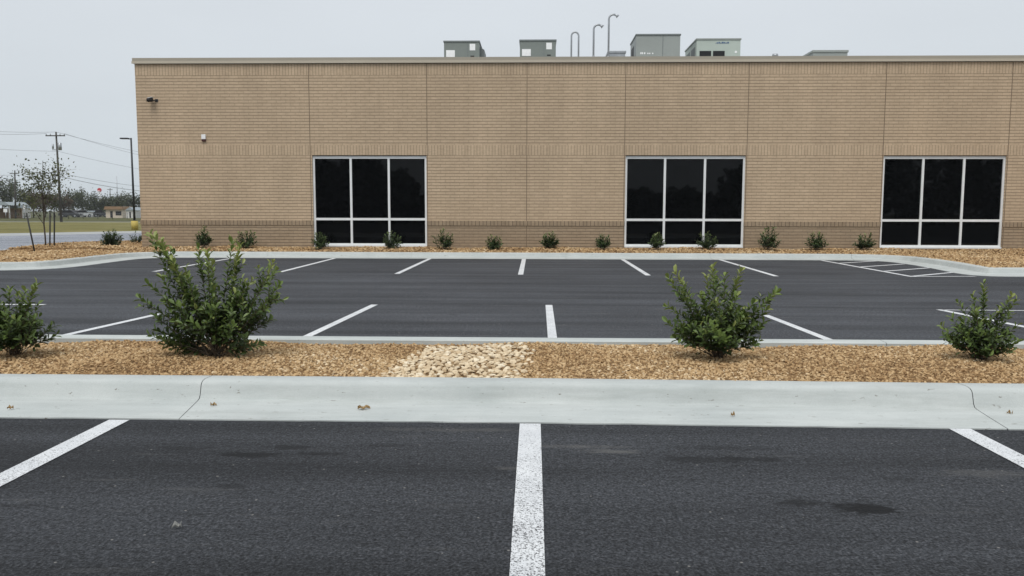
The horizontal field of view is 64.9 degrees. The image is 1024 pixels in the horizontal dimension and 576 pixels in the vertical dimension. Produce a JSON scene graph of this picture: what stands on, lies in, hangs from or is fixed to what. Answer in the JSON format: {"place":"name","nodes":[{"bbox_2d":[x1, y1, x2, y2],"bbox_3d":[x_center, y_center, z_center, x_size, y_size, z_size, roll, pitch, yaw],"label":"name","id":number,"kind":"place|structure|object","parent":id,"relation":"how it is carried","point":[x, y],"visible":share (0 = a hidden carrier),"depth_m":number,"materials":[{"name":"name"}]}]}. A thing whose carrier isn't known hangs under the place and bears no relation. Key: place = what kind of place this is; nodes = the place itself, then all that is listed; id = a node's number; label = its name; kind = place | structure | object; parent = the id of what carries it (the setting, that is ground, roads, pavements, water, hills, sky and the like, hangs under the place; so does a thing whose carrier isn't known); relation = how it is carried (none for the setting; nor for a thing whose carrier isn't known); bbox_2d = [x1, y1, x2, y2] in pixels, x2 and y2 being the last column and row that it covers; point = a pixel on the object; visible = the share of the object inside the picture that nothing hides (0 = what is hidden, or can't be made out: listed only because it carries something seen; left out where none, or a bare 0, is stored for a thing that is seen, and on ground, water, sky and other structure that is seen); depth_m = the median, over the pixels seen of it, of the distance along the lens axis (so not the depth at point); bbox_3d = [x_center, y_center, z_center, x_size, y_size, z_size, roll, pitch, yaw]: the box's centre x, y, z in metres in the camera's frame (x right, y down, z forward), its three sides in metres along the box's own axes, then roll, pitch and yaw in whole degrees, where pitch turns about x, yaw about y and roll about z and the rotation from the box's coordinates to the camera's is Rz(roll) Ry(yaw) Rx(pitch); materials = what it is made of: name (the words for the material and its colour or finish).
{"place":"outdoors","nodes":[
{"label":"outdoors","id":0,"kind":"place"},
{"bbox_2d":[0,222,140,232],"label":"lawn","id":1,"kind":"structure","parent":0,"point":[17,227],"depth_m":65.28,"materials":[{"name":"green plant"}]},
{"bbox_2d":[120,138,137,229],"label":"light pole","id":2,"kind":"object","parent":1,"relation":"on","point":[134,223],"visible":1,"depth_m":57.35,"materials":[{"name":"black metal"}]},
{"bbox_2d":[0,211,140,221],"bbox_3d":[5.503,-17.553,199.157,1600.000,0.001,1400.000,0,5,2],"label":"ground","id":3,"kind":"structure","parent":0,"point":[77,219],"depth_m":124.59,"materials":[{"name":"green plant"}]},
{"bbox_2d":[0,177,19,207],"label":"tree","id":4,"kind":"object","parent":3,"relation":"on","point":[3,196],"visible":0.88,"depth_m":151.60,"materials":[{"name":"green plant"}]},
{"bbox_2d":[0,170,20,207],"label":"tree","id":5,"kind":"object","parent":3,"relation":"on","point":[10,185],"visible":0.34,"depth_m":159.61,"materials":[{"name":"green plant"}]},
{"bbox_2d":[0,202,27,217],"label":"pavilion","id":6,"kind":"structure","parent":3,"relation":"on","point":[11,211],"depth_m":140.32,"materials":[{"name":"grey metal"}]},
{"bbox_2d":[10,170,18,218],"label":"utility pole","id":7,"kind":"object","parent":3,"relation":"on","point":[15,193],"visible":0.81,"depth_m":136.38,"materials":[{"name":"brown wood"}]},
{"bbox_2d":[5,179,31,205],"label":"tree","id":8,"kind":"object","parent":3,"relation":"on","point":[19,195],"visible":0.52,"depth_m":151.36,"materials":[{"name":"green plant"}]},
{"bbox_2d":[10,206,30,217],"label":"shed","id":9,"kind":"structure","parent":3,"relation":"on","point":[27,210],"depth_m":143.90,"materials":[{"name":"grey metal"}]},
{"bbox_2d":[21,188,44,217],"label":"tree","id":10,"kind":"object","parent":3,"relation":"on","point":[38,199],"visible":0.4,"depth_m":153.63,"materials":[{"name":"green plant"}]},
{"bbox_2d":[33,190,58,216],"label":"tree","id":11,"kind":"object","parent":3,"relation":"on","point":[54,198],"visible":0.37,"depth_m":157.69,"materials":[{"name":"green plant"}]},
{"bbox_2d":[45,132,64,221],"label":"utility pole","id":12,"kind":"object","parent":3,"relation":"on","point":[58,146],"visible":0.95,"depth_m":95.48,"materials":[{"name":"brown wood"}]},
{"bbox_2d":[61,176,138,190],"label":"power line","id":13,"kind":"object","parent":12,"relation":"attached to","point":[101,185],"visible":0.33,"depth_m":104.22,"materials":[{"name":"metal"}]},
{"bbox_2d":[46,191,66,213],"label":"tree","id":14,"kind":"object","parent":3,"relation":"on","point":[57,203],"visible":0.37,"depth_m":166.81,"materials":[{"name":"green plant"}]},
{"bbox_2d":[53,190,75,213],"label":"tree","id":15,"kind":"object","parent":3,"relation":"on","point":[70,201],"visible":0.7,"depth_m":169.75,"materials":[{"name":"green plant"}]},
{"bbox_2d":[58,210,81,216],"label":"parked car","id":16,"kind":"object","parent":3,"relation":"on","point":[66,213],"visible":0.86,"depth_m":159.04,"materials":[{"name":"paint"}]},
{"bbox_2d":[65,187,88,209],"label":"tree","id":17,"kind":"object","parent":3,"relation":"on","point":[78,196],"visible":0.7,"depth_m":173.64,"materials":[{"name":"green plant"}]},
{"bbox_2d":[72,210,92,216],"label":"parked car","id":18,"kind":"object","parent":3,"relation":"on","point":[85,213],"visible":0.57,"depth_m":163.54,"materials":[{"name":"white paint"}]},
{"bbox_2d":[75,189,97,210],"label":"tree","id":19,"kind":"object","parent":3,"relation":"on","point":[85,202],"visible":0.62,"depth_m":177.73,"materials":[{"name":"green plant"}]},
{"bbox_2d":[46,201,131,215],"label":"scrub","id":20,"kind":"object","parent":3,"relation":"on","point":[103,210],"depth_m":187.25,"materials":[{"name":"green plant"}]},
{"bbox_2d":[83,191,101,210],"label":"tree","id":21,"kind":"object","parent":3,"relation":"on","point":[95,202],"visible":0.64,"depth_m":181.70,"materials":[{"name":"green plant"}]},
{"bbox_2d":[91,210,105,216],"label":"parked car","id":22,"kind":"object","parent":3,"relation":"on","point":[100,212],"visible":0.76,"depth_m":169.22,"materials":[{"name":"paint"}]},
{"bbox_2d":[96,193,112,215],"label":"tree","id":23,"kind":"object","parent":3,"relation":"on","point":[103,204],"visible":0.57,"depth_m":185.35,"materials":[{"name":"green plant"}]},
{"bbox_2d":[104,191,118,205],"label":"tree","id":24,"kind":"object","parent":3,"relation":"on","point":[109,199],"visible":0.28,"depth_m":187.21,"materials":[{"name":"green plant"}]},
{"bbox_2d":[104,206,128,217],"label":"shed","id":25,"kind":"structure","parent":3,"relation":"on","point":[118,211],"depth_m":151.45,"materials":[{"name":"beige paint"}]},
{"bbox_2d":[106,187,129,205],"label":"tree","id":26,"kind":"object","parent":3,"relation":"on","point":[120,201],"visible":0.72,"depth_m":181.25,"materials":[{"name":"green plant"}]},
{"bbox_2d":[120,192,137,206],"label":"tree","id":27,"kind":"object","parent":3,"relation":"on","point":[128,198],"visible":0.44,"depth_m":187.02,"materials":[{"name":"green plant"}]},
{"bbox_2d":[126,207,140,217],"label":"shed","id":28,"kind":"structure","parent":3,"relation":"on","point":[129,212],"depth_m":147.43,"materials":[{"name":"white metal"}]},
{"bbox_2d":[128,192,139,206],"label":"tree","id":29,"kind":"object","parent":3,"relation":"on","point":[138,203],"visible":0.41,"depth_m":187.06,"materials":[{"name":"green plant"}]},
{"bbox_2d":[0,233,141,249],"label":"road","id":30,"kind":"structure","parent":0,"point":[6,242],"depth_m":38.85,"materials":[{"name":"concrete"}]},
{"bbox_2d":[0,231,141,235],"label":"kerb","id":31,"kind":"object","parent":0,"point":[24,234],"visible":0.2,"depth_m":47.22,"materials":[{"name":"grey concrete"}]},
{"bbox_2d":[0,258,1023,575],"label":"parking lot","id":32,"kind":"structure","parent":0,"point":[260,498],"depth_m":4.29,"materials":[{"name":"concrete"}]},
{"bbox_2d":[172,521,181,527],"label":"dry leaf","id":33,"kind":"object","parent":32,"relation":"on","point":[175,524],"visible":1,"depth_m":3.48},
{"bbox_2d":[0,374,1023,429],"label":"kerb","id":34,"kind":"structure","parent":32,"relation":"on","point":[908,405],"depth_m":5.62,"materials":[{"name":"concrete"}]},
{"bbox_2d":[358,405,369,408],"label":"dry leaf","id":35,"kind":"object","parent":34,"relation":"on","point":[364,407],"visible":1,"depth_m":5.51,"materials":[{"name":"brown plant"}]},
{"bbox_2d":[0,339,1023,389],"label":"gravel mulch","id":36,"kind":"object","parent":32,"relation":"on","point":[937,363],"visible":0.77,"depth_m":6.64,"materials":[{"name":"stone"}]},
{"bbox_2d":[0,277,60,355],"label":"shrub","id":37,"kind":"object","parent":36,"relation":"on","point":[18,330],"visible":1,"depth_m":6.86,"materials":[{"name":"green plant"}]},
{"bbox_2d":[133,228,288,358],"bbox_3d":[-2.505,0.050,6.827,1.296,1.103,0.695,0,5,2],"label":"shrub","id":38,"kind":"object","parent":36,"relation":"on","point":[224,328],"visible":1,"depth_m":6.80,"materials":[{"name":"green plant"}]},
{"bbox_2d":[365,342,535,377],"bbox_3d":[-0.444,0.608,6.722,1.297,0.103,1.693,0,5,2],"label":"cream rock","id":39,"kind":"object","parent":36,"relation":"on","point":[459,353],"visible":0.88,"depth_m":6.63,"materials":[{"name":"beige gravel"}]},
{"bbox_2d":[662,262,781,358],"bbox_3d":[1.774,0.184,6.805,1.036,0.839,0.657,0,5,2],"label":"shrub","id":40,"kind":"object","parent":36,"relation":"on","point":[723,332],"visible":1,"depth_m":6.78,"materials":[{"name":"green plant"}]},
{"bbox_2d":[937,279,1023,360],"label":"shrub","id":41,"kind":"object","parent":36,"relation":"on","point":[980,342],"visible":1,"depth_m":6.70,"materials":[{"name":"green plant"}]},
{"bbox_2d":[0,240,1023,267],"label":"gravel mulch","id":42,"kind":"object","parent":32,"relation":"on","point":[1004,257],"visible":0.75,"depth_m":24.19,"materials":[{"name":"gravel"}]},
{"bbox_2d":[25,213,34,250],"bbox_3d":[-14.306,-1.598,23.959,0.252,1.275,0.044,0,5,2],"label":"tree stake","id":43,"kind":"object","parent":42,"relation":"in","point":[30,232],"visible":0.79,"depth_m":23.94,"materials":[{"name":"metal"}]},
{"bbox_2d":[11,155,75,244],"bbox_3d":[-14.691,-2.741,25.374,1.756,3.076,1.728,0,5,-1],"label":"young tree","id":44,"kind":"object","parent":42,"relation":"on","point":[39,186],"visible":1,"depth_m":25.27,"materials":[{"name":"green plant"}]},
{"bbox_2d":[49,213,50,245],"bbox_3d":[-14.532,-1.730,25.360,0.124,1.268,0.044,0,5,2],"label":"tree stake","id":45,"kind":"object","parent":42,"relation":"in","point":[49,229],"visible":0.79,"depth_m":25.34,"materials":[{"name":"metal"}]},
{"bbox_2d":[53,213,55,244],"bbox_3d":[-14.566,-1.759,25.660,0.122,1.268,0.044,0,5,2],"label":"tree stake","id":46,"kind":"object","parent":42,"relation":"in","point":[54,215],"visible":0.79,"depth_m":25.64,"materials":[{"name":"metal"}]},
{"bbox_2d":[99,229,123,244],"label":"shrub","id":47,"kind":"object","parent":42,"relation":"on","point":[107,238],"visible":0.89,"depth_m":25.78,"materials":[{"name":"green plant"}]},
{"bbox_2d":[128,230,141,242],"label":"shrub","id":48,"kind":"object","parent":42,"relation":"on","point":[139,239],"visible":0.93,"depth_m":28.29,"materials":[{"name":"green plant"}]},
{"bbox_2d":[194,225,213,247],"bbox_3d":[-9.520,-1.571,24.858,0.633,0.744,0.426,0,5,2],"label":"shrub","id":49,"kind":"object","parent":42,"relation":"on","point":[205,239],"visible":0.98,"depth_m":24.81,"materials":[{"name":"green plant"}]},
{"bbox_2d":[236,230,256,248],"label":"shrub","id":50,"kind":"object","parent":42,"relation":"on","point":[249,241],"visible":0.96,"depth_m":24.80,"materials":[{"name":"green plant"}]},
{"bbox_2d":[311,232,329,248],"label":"shrub","id":51,"kind":"object","parent":42,"relation":"on","point":[320,243],"visible":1,"depth_m":24.73,"materials":[{"name":"green plant"}]},
{"bbox_2d":[383,231,402,247],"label":"shrub","id":52,"kind":"object","parent":42,"relation":"on","point":[389,241],"visible":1,"depth_m":24.68,"materials":[{"name":"green plant"}]},
{"bbox_2d":[433,228,453,248],"bbox_3d":[-2.093,-1.520,24.683,0.664,0.674,0.522,3,6,25],"label":"shrub","id":53,"kind":"object","parent":42,"relation":"on","point":[446,242],"visible":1,"depth_m":24.60,"materials":[{"name":"green plant"}]},
{"bbox_2d":[485,234,503,249],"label":"shrub","id":54,"kind":"object","parent":42,"relation":"on","point":[494,243],"visible":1,"depth_m":24.58,"materials":[{"name":"green plant"}]},
{"bbox_2d":[539,231,559,248],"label":"shrub","id":55,"kind":"object","parent":42,"relation":"on","point":[549,242],"visible":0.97,"depth_m":24.53,"materials":[{"name":"green plant"}]},
{"bbox_2d":[595,233,611,249],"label":"shrub","id":56,"kind":"object","parent":42,"relation":"on","point":[602,243],"visible":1,"depth_m":24.50,"materials":[{"name":"green plant"}]},
{"bbox_2d":[648,232,666,249],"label":"shrub","id":57,"kind":"object","parent":42,"relation":"on","point":[656,243],"visible":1,"depth_m":24.44,"materials":[{"name":"green plant"}]},
{"bbox_2d":[696,231,717,249],"bbox_3d":[5.898,-1.445,24.458,0.740,0.601,0.462,0,5,2],"label":"shrub","id":58,"kind":"object","parent":42,"relation":"on","point":[706,243],"visible":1,"depth_m":24.44,"materials":[{"name":"green plant"}]},
{"bbox_2d":[757,226,780,249],"bbox_3d":[7.785,-1.506,24.389,0.652,0.746,0.555,-3,6,-27],"label":"shrub","id":59,"kind":"object","parent":42,"relation":"on","point":[768,242],"visible":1,"depth_m":24.35,"materials":[{"name":"green plant"}]},
{"bbox_2d":[805,231,828,249],"bbox_3d":[9.190,-1.423,24.341,0.618,0.594,0.567,-4,7,-34],"label":"shrub","id":60,"kind":"object","parent":42,"relation":"on","point":[818,243],"visible":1,"depth_m":24.34,"materials":[{"name":"green plant"}]},
{"bbox_2d":[852,232,876,249],"bbox_3d":[10.642,-1.395,24.328,0.711,0.589,0.488,0,5,2],"label":"shrub","id":61,"kind":"object","parent":42,"relation":"on","point":[868,243],"visible":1,"depth_m":24.29,"materials":[{"name":"green plant"}]},
{"bbox_2d":[0,249,1023,276],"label":"lot edge kerb","id":62,"kind":"structure","parent":32,"relation":"on","point":[958,267],"depth_m":23.30,"materials":[{"name":"concrete"}]},
{"bbox_2d":[37,334,1023,348],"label":"curb","id":63,"kind":"structure","parent":32,"relation":"on","point":[343,340],"depth_m":7.67,"materials":[{"name":"concrete"}]},
{"bbox_2d":[0,0,1023,210],"label":"sky","id":64,"kind":"structure","parent":0,"point":[66,67],"materials":[{"name":"grey"}]},
{"bbox_2d":[131,55,1023,249],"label":"brick building","id":65,"kind":"structure","parent":0,"point":[900,152],"depth_m":24.78,"materials":[{"name":"brick"}]},
{"bbox_2d":[146,97,157,101],"bbox_3d":[-11.104,-5.809,24.874,0.337,0.164,0.188,-3,6,-28],"label":"wall camera","id":66,"kind":"object","parent":65,"relation":"attached to","point":[149,99],"depth_m":24.80,"materials":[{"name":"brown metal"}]},
{"bbox_2d":[201,134,205,140],"bbox_3d":[-9.571,-4.660,25.016,0.130,0.215,0.055,0,5,2],"label":"alarm strobe","id":67,"kind":"object","parent":65,"relation":"attached to","point":[203,137],"visible":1,"depth_m":24.99,"materials":[{"name":"white plastic"}]},
{"bbox_2d":[312,155,426,246],"bbox_3d":[-4.422,-2.717,25.230,3.560,2.829,0.315,0,5,2],"label":"window","id":68,"kind":"structure","parent":65,"relation":"in","point":[358,199],"depth_m":25.16,"materials":[{"name":"glass"}]},
{"bbox_2d":[443,40,485,56],"bbox_3d":[-1.806,-8.236,31.372,1.515,2.330,1.950,0,5,2],"label":"rooftop unit","id":69,"kind":"object","parent":65,"relation":"on","point":[471,48],"visible":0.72,"depth_m":30.35,"materials":[{"name":"grey metal"}]},
{"bbox_2d":[519,39,556,56],"bbox_3d":[0.996,-8.237,31.294,1.400,2.360,1.950,0,5,2],"label":"rooftop unit","id":70,"kind":"object","parent":65,"relation":"on","point":[537,47],"visible":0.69,"depth_m":30.27,"materials":[{"name":"grey metal"}]},
{"bbox_2d":[570,31,579,56],"bbox_3d":[2.359,-8.288,30.297,0.333,2.656,0.066,0,5,2],"label":"vent pipe","id":71,"kind":"object","parent":65,"relation":"on","point":[576,32],"visible":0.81,"depth_m":30.18,"materials":[{"name":"grey metal"}]},
{"bbox_2d":[592,24,603,56],"bbox_3d":[3.221,-8.418,30.261,0.429,2.925,0.150,0,5,2],"label":"vent pipe","id":72,"kind":"object","parent":65,"relation":"on","point":[601,25],"visible":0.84,"depth_m":30.14,"materials":[{"name":"grey metal"}]},
{"bbox_2d":[607,13,618,55],"bbox_3d":[3.781,-8.599,30.228,0.429,3.295,0.150,0,5,2],"label":"vent pipe","id":73,"kind":"object","parent":65,"relation":"on","point":[613,14],"visible":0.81,"depth_m":30.10,"materials":[{"name":"grey metal"}]},
{"bbox_2d":[605,51,625,56],"bbox_3d":[3.942,-7.972,30.786,0.690,1.940,1.060,0,5,2],"label":"roof hatch","id":74,"kind":"object","parent":65,"relation":"on","point":[617,53],"visible":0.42,"depth_m":30.20,"materials":[{"name":"grey metal"}]},
{"bbox_2d":[630,34,680,55],"bbox_3d":[5.488,-8.306,31.113,1.690,2.550,1.850,0,5,2],"label":"rooftop unit","id":75,"kind":"object","parent":65,"relation":"on","point":[655,44],"visible":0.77,"depth_m":30.14,"materials":[{"name":"grey metal"}]},
{"bbox_2d":[624,155,745,247],"bbox_3d":[5.319,-2.671,24.965,3.670,2.829,0.315,0,5,2],"label":"window","id":76,"kind":"structure","parent":65,"relation":"in","point":[678,197],"depth_m":24.90,"materials":[{"name":"glass"}]},
{"bbox_2d":[685,38,741,55],"bbox_3d":[7.739,-8.235,31.309,1.680,2.380,2.350,0,5,2],"label":"rooftop unit","id":77,"kind":"object","parent":65,"relation":"on","point":[714,47],"visible":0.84,"depth_m":30.09,"materials":[{"name":"grey metal"}]},
{"bbox_2d":[803,50,848,55],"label":"roof curb","id":78,"kind":"structure","parent":65,"relation":"on","point":[828,53],"depth_m":29.99,"materials":[{"name":"grey metal"}]},
{"bbox_2d":[880,155,1006,248],"bbox_3d":[13.156,-2.634,24.751,3.690,2.829,0.315,0,5,2],"label":"window","id":79,"kind":"structure","parent":65,"relation":"in","point":[929,201],"depth_m":24.69,"materials":[{"name":"glass"}]}
]}

